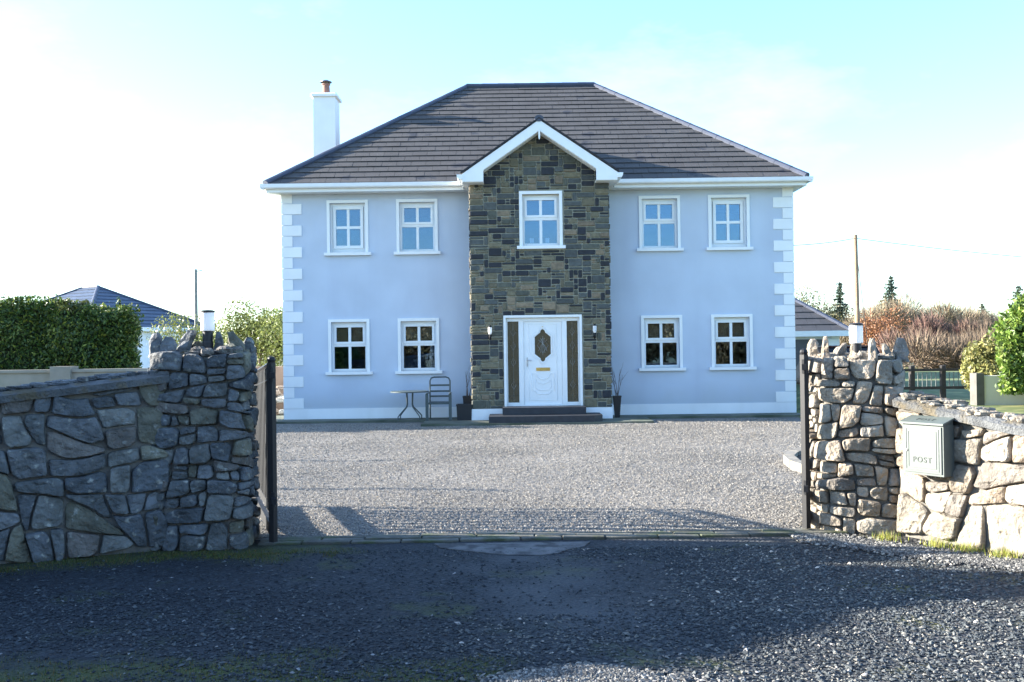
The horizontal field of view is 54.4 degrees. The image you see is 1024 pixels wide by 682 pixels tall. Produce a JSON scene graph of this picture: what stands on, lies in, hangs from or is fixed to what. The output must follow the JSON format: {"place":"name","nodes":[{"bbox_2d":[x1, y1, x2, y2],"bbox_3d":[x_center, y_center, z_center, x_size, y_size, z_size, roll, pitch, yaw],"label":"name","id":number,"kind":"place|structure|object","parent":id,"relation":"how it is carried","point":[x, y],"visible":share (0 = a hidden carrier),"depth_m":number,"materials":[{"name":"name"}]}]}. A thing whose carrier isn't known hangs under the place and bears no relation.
{"place":"outdoors","nodes":[
{"label":"outdoors","id":0,"kind":"place"},
{"bbox_2d":[0,547,517,681],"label":"grass","id":1,"kind":"structure","parent":0,"point":[258,555],"depth_m":5.22,"materials":[{"name":"green plant"}]},
{"bbox_2d":[0,534,1023,681],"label":"forecourt","id":2,"kind":"structure","parent":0,"point":[590,608],"depth_m":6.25,"materials":[{"name":"grey gravel"}]},
{"bbox_2d":[435,541,589,554],"bbox_3d":[0.004,1.681,7.938,1.280,0.052,0.500,-1,0,0],"label":"concrete patch","id":3,"kind":"object","parent":2,"relation":"on","point":[540,548],"visible":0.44,"depth_m":7.99,"materials":[{"name":"grey concrete"}]},
{"bbox_2d":[258,528,847,544],"bbox_3d":[0.353,1.671,8.449,4.947,0.069,0.306,-1,0,-1],"label":"paved threshold","id":4,"kind":"object","parent":2,"relation":"on","point":[461,537],"visible":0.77,"depth_m":8.38,"materials":[{"name":"concrete"}]},
{"bbox_2d":[460,525,1023,681],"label":"gravel","id":5,"kind":"structure","parent":2,"relation":"on","point":[584,671],"depth_m":6.99,"materials":[{"name":"grey gravel"}]},
{"bbox_2d":[867,530,1022,558],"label":"grass","id":6,"kind":"structure","parent":2,"relation":"on","point":[965,548],"depth_m":7.65,"materials":[{"name":"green plant"}]},
{"bbox_2d":[0,0,1023,343],"label":"sky","id":7,"kind":"structure","parent":0,"point":[139,139],"materials":[{"name":"blue"}]},
{"bbox_2d":[252,417,812,539],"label":"driveway","id":8,"kind":"structure","parent":0,"point":[504,469],"depth_m":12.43,"materials":[{"name":"grey gravel"}]},
{"bbox_2d":[259,80,812,422],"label":"detached house","id":9,"kind":"structure","parent":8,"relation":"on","point":[541,229],"depth_m":22.40,"materials":[{"name":"white paint"}]},
{"bbox_2d":[324,200,370,255],"bbox_3d":[-3.701,-2.548,22.449,1.050,1.250,0.240,-1,0,0],"label":"window","id":10,"kind":"structure","parent":9,"relation":"in","point":[348,250],"depth_m":22.49,"materials":[{"name":"white plastic"}]},
{"bbox_2d":[325,319,372,374],"bbox_3d":[-3.664,0.132,22.457,1.050,1.250,0.295,-1,0,0],"label":"window","id":11,"kind":"structure","parent":9,"relation":"in","point":[350,333],"depth_m":22.49,"materials":[{"name":"white plastic"}]},
{"bbox_2d":[394,199,440,254],"bbox_3d":[-2.136,-2.570,22.449,1.050,1.250,0.240,-1,0,0],"label":"window","id":12,"kind":"structure","parent":9,"relation":"in","point":[430,203],"depth_m":22.49,"materials":[{"name":"white plastic"}]},
{"bbox_2d":[395,318,441,373],"bbox_3d":[-2.099,0.110,22.457,1.050,1.250,0.295,-1,0,0],"label":"window","id":13,"kind":"structure","parent":9,"relation":"in","point":[419,332],"depth_m":22.49,"materials":[{"name":"white plastic"}]},
{"bbox_2d":[488,325,491,339],"bbox_3d":[-0.472,-0.179,21.407,0.082,0.322,0.133,-1,0,0],"label":"wall lamp","id":14,"kind":"object","parent":9,"relation":"attached to","point":[489,329],"visible":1,"depth_m":21.36,"materials":[{"name":"white glass"}]},
{"bbox_2d":[517,191,565,248],"bbox_3d":[0.624,-2.615,21.569,1.050,1.250,0.280,-1,0,0],"label":"window","id":15,"kind":"structure","parent":9,"relation":"in","point":[523,199],"depth_m":21.59,"materials":[{"name":"white plastic"}]},
{"bbox_2d":[523,321,562,404],"bbox_3d":[0.672,0.470,21.548,0.824,1.800,0.099,-1,0,0],"label":"door","id":16,"kind":"structure","parent":9,"relation":"in","point":[542,339],"depth_m":21.56,"materials":[{"name":"white plastic"}]},
{"bbox_2d":[593,324,596,338],"bbox_3d":[1.777,-0.210,21.407,0.082,0.322,0.133,-1,0,0],"label":"wall lamp","id":17,"kind":"object","parent":9,"relation":"attached to","point":[594,329],"visible":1,"depth_m":21.36,"materials":[{"name":"white glass"}]},
{"bbox_2d":[637,195,683,251],"bbox_3d":[3.323,-2.646,22.449,1.050,1.250,0.240,-1,0,0],"label":"window","id":18,"kind":"structure","parent":9,"relation":"in","point":[643,200],"depth_m":22.49,"materials":[{"name":"white plastic"}]},
{"bbox_2d":[639,315,685,370],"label":"window","id":19,"kind":"structure","parent":9,"relation":"in","point":[661,329],"depth_m":22.49,"materials":[{"name":"white plastic"}]},
{"bbox_2d":[706,194,753,250],"bbox_3d":[4.883,-2.668,22.449,1.050,1.250,0.240,-1,0,0],"label":"window","id":20,"kind":"structure","parent":9,"relation":"in","point":[727,200],"depth_m":22.49,"materials":[{"name":"white plastic"}]},
{"bbox_2d":[709,314,756,369],"bbox_3d":[4.951,0.022,22.457,1.050,1.250,0.295,-1,0,0],"label":"window","id":21,"kind":"structure","parent":9,"relation":"in","point":[730,328],"depth_m":22.49,"materials":[{"name":"white plastic"}]},
{"bbox_2d":[276,412,800,426],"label":"path","id":22,"kind":"structure","parent":0,"point":[442,421],"depth_m":21.71,"materials":[{"name":"concrete"}]},
{"bbox_2d":[250,386,284,414],"bbox_3d":[-5.948,1.438,24.191,1.111,0.712,0.617,-1,0,0],"label":"stone pile","id":23,"kind":"object","parent":22,"relation":"on","point":[279,398],"visible":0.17,"depth_m":24.09,"materials":[{"name":"grey stone"}]},
{"bbox_2d":[390,390,428,420],"bbox_3d":[-2.231,1.405,21.741,0.840,0.634,0.840,-1,0,0],"label":"garden table","id":24,"kind":"object","parent":22,"relation":"on","point":[412,392],"visible":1,"depth_m":21.64,"materials":[{"name":"grey metal"}]},
{"bbox_2d":[425,376,451,420],"bbox_3d":[-1.583,1.244,21.680,0.564,0.938,0.557,-1,0,0],"label":"garden chair","id":25,"kind":"object","parent":22,"relation":"on","point":[428,406],"visible":1,"depth_m":21.82,"materials":[{"name":"grey metal"}]},
{"bbox_2d":[456,404,471,419],"bbox_3d":[-1.029,1.539,21.610,0.350,0.340,0.350,-1,0,0],"label":"plant pot","id":26,"kind":"object","parent":22,"relation":"on","point":[464,411],"visible":0.93,"depth_m":21.45,"materials":[{"name":"plastic"}]},
{"bbox_2d":[462,369,471,403],"bbox_3d":[-0.903,1.112,21.941,0.368,1.195,0.253,-1,0,0],"label":"potted plant","id":27,"kind":"object","parent":26,"relation":"in","point":[467,399],"visible":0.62,"depth_m":21.83,"materials":[{"name":"plastic"}]},
{"bbox_2d":[612,365,626,417],"bbox_3d":[2.289,1.058,21.692,0.484,1.210,0.220,-1,0,15],"label":"plant pot","id":28,"kind":"object","parent":22,"relation":"on","point":[617,402],"visible":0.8,"depth_m":21.63,"materials":[{"name":"plastic"}]},
{"bbox_2d":[256,356,922,368],"bbox_3d":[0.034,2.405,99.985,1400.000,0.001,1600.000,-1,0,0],"label":"ground","id":29,"kind":"structure","parent":0,"point":[282,364],"depth_m":98.90,"materials":[{"name":"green plant"}]},
{"bbox_2d":[0,366,147,386],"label":"block wall","id":30,"kind":"structure","parent":29,"relation":"on","point":[13,377],"depth_m":19.89,"materials":[{"name":"grey concrete"}]},
{"bbox_2d":[0,367,169,563],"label":"stone wall","id":31,"kind":"structure","parent":29,"relation":"on","point":[82,474],"depth_m":7.83,"materials":[{"name":"grey stone"}]},
{"bbox_2d":[44,285,201,367],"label":"bungalow","id":32,"kind":"object","parent":29,"relation":"on","point":[98,294],"visible":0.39,"depth_m":46.24,"materials":[{"name":"tile"}]},
{"bbox_2d":[194,269,202,339],"bbox_3d":[-12.588,-0.363,40.005,0.367,5.050,0.162,-1,0,0],"label":"utility pole","id":33,"kind":"object","parent":29,"relation":"on","point":[195,296],"visible":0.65,"depth_m":39.96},
{"bbox_2d":[148,330,260,551],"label":"gate pier","id":34,"kind":"structure","parent":29,"relation":"on","point":[207,443],"depth_m":8.08,"materials":[{"name":"stone"}]},
{"bbox_2d":[200,310,214,349],"bbox_3d":[-2.561,-0.056,8.381,0.122,0.413,0.122,-1,0,0],"label":"pier lamp","id":35,"kind":"object","parent":34,"relation":"on","point":[207,317],"visible":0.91,"depth_m":8.34,"materials":[{"name":"glass"}]},
{"bbox_2d":[252,356,277,542],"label":"iron gate","id":36,"kind":"structure","parent":34,"relation":"attached to","point":[265,428],"depth_m":8.23,"materials":[{"name":"black metal"}]},
{"bbox_2d":[215,296,283,366],"bbox_3d":[-6.313,-0.097,27.222,3.610,2.365,2.412,-1,-1,40],"label":"privet bush","id":37,"kind":"object","parent":29,"relation":"on","point":[264,332],"visible":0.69,"depth_m":27.08,"materials":[{"name":"green plant"}]},
{"bbox_2d":[256,366,283,414],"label":"block wall","id":38,"kind":"structure","parent":29,"relation":"on","point":[279,377],"depth_m":24.99,"materials":[{"name":"beige concrete"}]},
{"bbox_2d":[794,298,848,365],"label":"garage","id":39,"kind":"structure","parent":29,"relation":"on","point":[811,322],"depth_m":32.28,"materials":[{"name":"tile"}]},
{"bbox_2d":[795,339,822,365],"bbox_3d":[9.312,0.776,32.286,1.600,1.650,0.014,-1,0,0],"label":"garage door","id":40,"kind":"structure","parent":39,"relation":"in","point":[800,344],"depth_m":32.28,"materials":[{"name":"white metal"}]},
{"bbox_2d":[795,284,854,325],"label":"round tree","id":41,"kind":"object","parent":29,"relation":"on","point":[833,314],"visible":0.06,"depth_m":72.08,"materials":[{"name":"green plant"}]},
{"bbox_2d":[830,281,849,323],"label":"conifer tree","id":42,"kind":"object","parent":29,"relation":"on","point":[838,298],"visible":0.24,"depth_m":72.87,"materials":[{"name":"green plant"}]},
{"bbox_2d":[853,233,859,322],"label":"utility pole","id":43,"kind":"object","parent":29,"relation":"on","point":[856,286],"visible":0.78,"depth_m":44.94,"materials":[{"name":"brown wood"}]},
{"bbox_2d":[794,238,854,245],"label":"overhead wire","id":44,"kind":"object","parent":43,"relation":"attached to","point":[826,242],"visible":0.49,"depth_m":42.65,"materials":[{"name":"black metal"}]},
{"bbox_2d":[858,265,867,343],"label":"overhead wire","id":45,"kind":"object","parent":43,"relation":"attached to","point":[862,302],"visible":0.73,"depth_m":45.45,"materials":[{"name":"black metal"}]},
{"bbox_2d":[857,238,1020,256],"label":"overhead wire","id":46,"kind":"object","parent":43,"relation":"attached to","point":[939,248],"visible":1,"depth_m":46.05,"materials":[{"name":"black metal"}]},
{"bbox_2d":[807,336,909,535],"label":"gate pier","id":47,"kind":"structure","parent":29,"relation":"on","point":[854,466],"depth_m":8.40,"materials":[{"name":"stone"}]},
{"bbox_2d":[800,348,810,528],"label":"iron gate","id":48,"kind":"structure","parent":47,"relation":"attached to","point":[805,447],"depth_m":8.47,"materials":[{"name":"black metal"}]},
{"bbox_2d":[849,323,862,352],"bbox_3d":[2.981,0.049,8.620,0.122,0.413,0.122,-1,0,0],"label":"pier lamp","id":49,"kind":"object","parent":47,"relation":"on","point":[856,335],"visible":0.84,"depth_m":8.58,"materials":[{"name":"glass"}]},
{"bbox_2d":[853,305,911,352],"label":"copper beech","id":50,"kind":"object","parent":29,"relation":"on","point":[870,329],"visible":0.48,"depth_m":55.68,"materials":[{"name":"brown plant"}]},
{"bbox_2d":[836,286,935,367],"bbox_3d":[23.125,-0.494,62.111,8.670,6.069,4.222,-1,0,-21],"label":"bare scrub","id":51,"kind":"object","parent":29,"relation":"on","point":[845,339],"visible":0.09,"depth_m":61.53,"materials":[{"name":"brown plant"}]},
{"bbox_2d":[878,276,910,362],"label":"conifer tree","id":52,"kind":"object","parent":29,"relation":"on","point":[890,284],"visible":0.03,"depth_m":70.95,"materials":[{"name":"green plant"}]},
{"bbox_2d":[869,308,982,368],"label":"red shrub","id":53,"kind":"object","parent":29,"relation":"on","point":[930,326],"visible":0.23,"depth_m":45.68,"materials":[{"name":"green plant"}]},
{"bbox_2d":[880,324,996,368],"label":"bare scrub","id":54,"kind":"object","parent":29,"relation":"on","point":[947,353],"visible":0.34,"depth_m":42.29,"materials":[{"name":"brown plant"}]},
{"bbox_2d":[913,297,977,363],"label":"bare scrub","id":55,"kind":"object","parent":29,"relation":"on","point":[942,309],"visible":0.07,"depth_m":64.59,"materials":[{"name":"brown plant"}]},
{"bbox_2d":[892,391,1023,557],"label":"stone wall","id":56,"kind":"structure","parent":29,"relation":"on","point":[977,497],"depth_m":7.71,"materials":[{"name":"beige stone"}]},
{"bbox_2d":[899,415,954,476],"bbox_3d":[3.303,0.831,7.922,0.155,0.460,0.400,-1,0,-31],"label":"post box","id":57,"kind":"object","parent":56,"relation":"attached to","point":[928,445],"visible":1,"depth_m":7.85,"materials":[{"name":"metal"}]},
{"bbox_2d":[903,425,941,474],"bbox_3d":[3.249,0.860,7.885,0.019,0.367,0.340,-1,0,-31],"label":"door","id":58,"kind":"structure","parent":57,"relation":"in","point":[922,444],"depth_m":7.88,"materials":[{"name":"metal"}]},
{"bbox_2d":[927,303,1004,324],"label":"bare scrub","id":59,"kind":"object","parent":29,"relation":"on","point":[976,316],"visible":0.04,"depth_m":66.42,"materials":[{"name":"brown plant"}]},
{"bbox_2d":[949,314,998,337],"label":"bare scrub","id":60,"kind":"object","parent":29,"relation":"on","point":[984,326],"visible":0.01,"depth_m":44.69,"materials":[{"name":"brown plant"}]},
{"bbox_2d":[979,304,989,313],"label":"conifer tree","id":61,"kind":"object","parent":29,"relation":"on","point":[982,306],"visible":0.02,"depth_m":73.96,"materials":[{"name":"green plant"}]},
{"bbox_2d":[1007,285,1022,312],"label":"conifer tree","id":62,"kind":"object","parent":29,"relation":"on","point":[1017,290],"visible":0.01,"depth_m":73.02,"materials":[{"name":"green plant"}]},
{"bbox_2d":[796,371,1023,416],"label":"lawn","id":63,"kind":"structure","parent":0,"point":[957,394],"depth_m":24.26,"materials":[{"name":"green plant"}]},
{"bbox_2d":[795,345,879,383],"bbox_3d":[8.963,0.900,27.568,1.754,1.545,4.190,-1,0,0],"label":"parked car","id":64,"kind":"object","parent":63,"relation":"on","point":[832,348],"visible":0.04,"depth_m":26.24,"materials":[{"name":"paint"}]},
{"bbox_2d":[904,365,969,397],"bbox_3d":[8.390,1.006,19.988,2.050,1.040,0.140,-1,0,0],"label":"timber fence","id":65,"kind":"object","parent":63,"relation":"on","point":[942,370],"visible":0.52,"depth_m":19.94,"materials":[{"name":"brown wood"}]},
{"bbox_2d":[959,330,999,390],"bbox_3d":[9.126,0.548,19.160,0.953,1.525,1.105,-1,0,29],"label":"variegated bush","id":66,"kind":"object","parent":63,"relation":"on","point":[981,359],"visible":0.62,"depth_m":19.12,"materials":[{"name":"yellow plant"}]},
{"bbox_2d":[970,373,1023,405],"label":"garden wall","id":67,"kind":"structure","parent":63,"relation":"on","point":[983,391],"depth_m":17.99,"materials":[{"name":"paint"}]},
{"bbox_2d":[987,292,1023,395],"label":"laurel bush","id":68,"kind":"object","parent":63,"relation":"on","point":[1008,333],"visible":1,"depth_m":16.29,"materials":[{"name":"green plant"}]},
{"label":"side yard","id":69,"kind":"structure","parent":0,"visible":0},
{"bbox_2d":[0,294,144,369],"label":"laurel hedge","id":70,"kind":"object","parent":69,"relation":"on","point":[37,334],"visible":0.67,"depth_m":21.01,"materials":[{"name":"green plant"}]},
{"bbox_2d":[144,309,227,346],"bbox_3d":[-9.089,0.206,29.748,3.643,2.473,2.139,-1,0,31],"label":"bamboo clump","id":71,"kind":"object","parent":69,"relation":"on","point":[198,337],"visible":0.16,"depth_m":29.67,"materials":[{"name":"green plant"}]},
{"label":"flower bed","id":72,"kind":"structure","parent":0,"visible":0},
{"bbox_2d":[783,448,801,472],"bbox_3d":[3.910,1.595,12.420,0.746,0.180,3.494,-1,0,-3],"label":"kerb edging","id":73,"kind":"object","parent":72,"relation":"on","point":[791,461],"visible":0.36,"depth_m":12.85,"materials":[{"name":"stone"}]}
]}

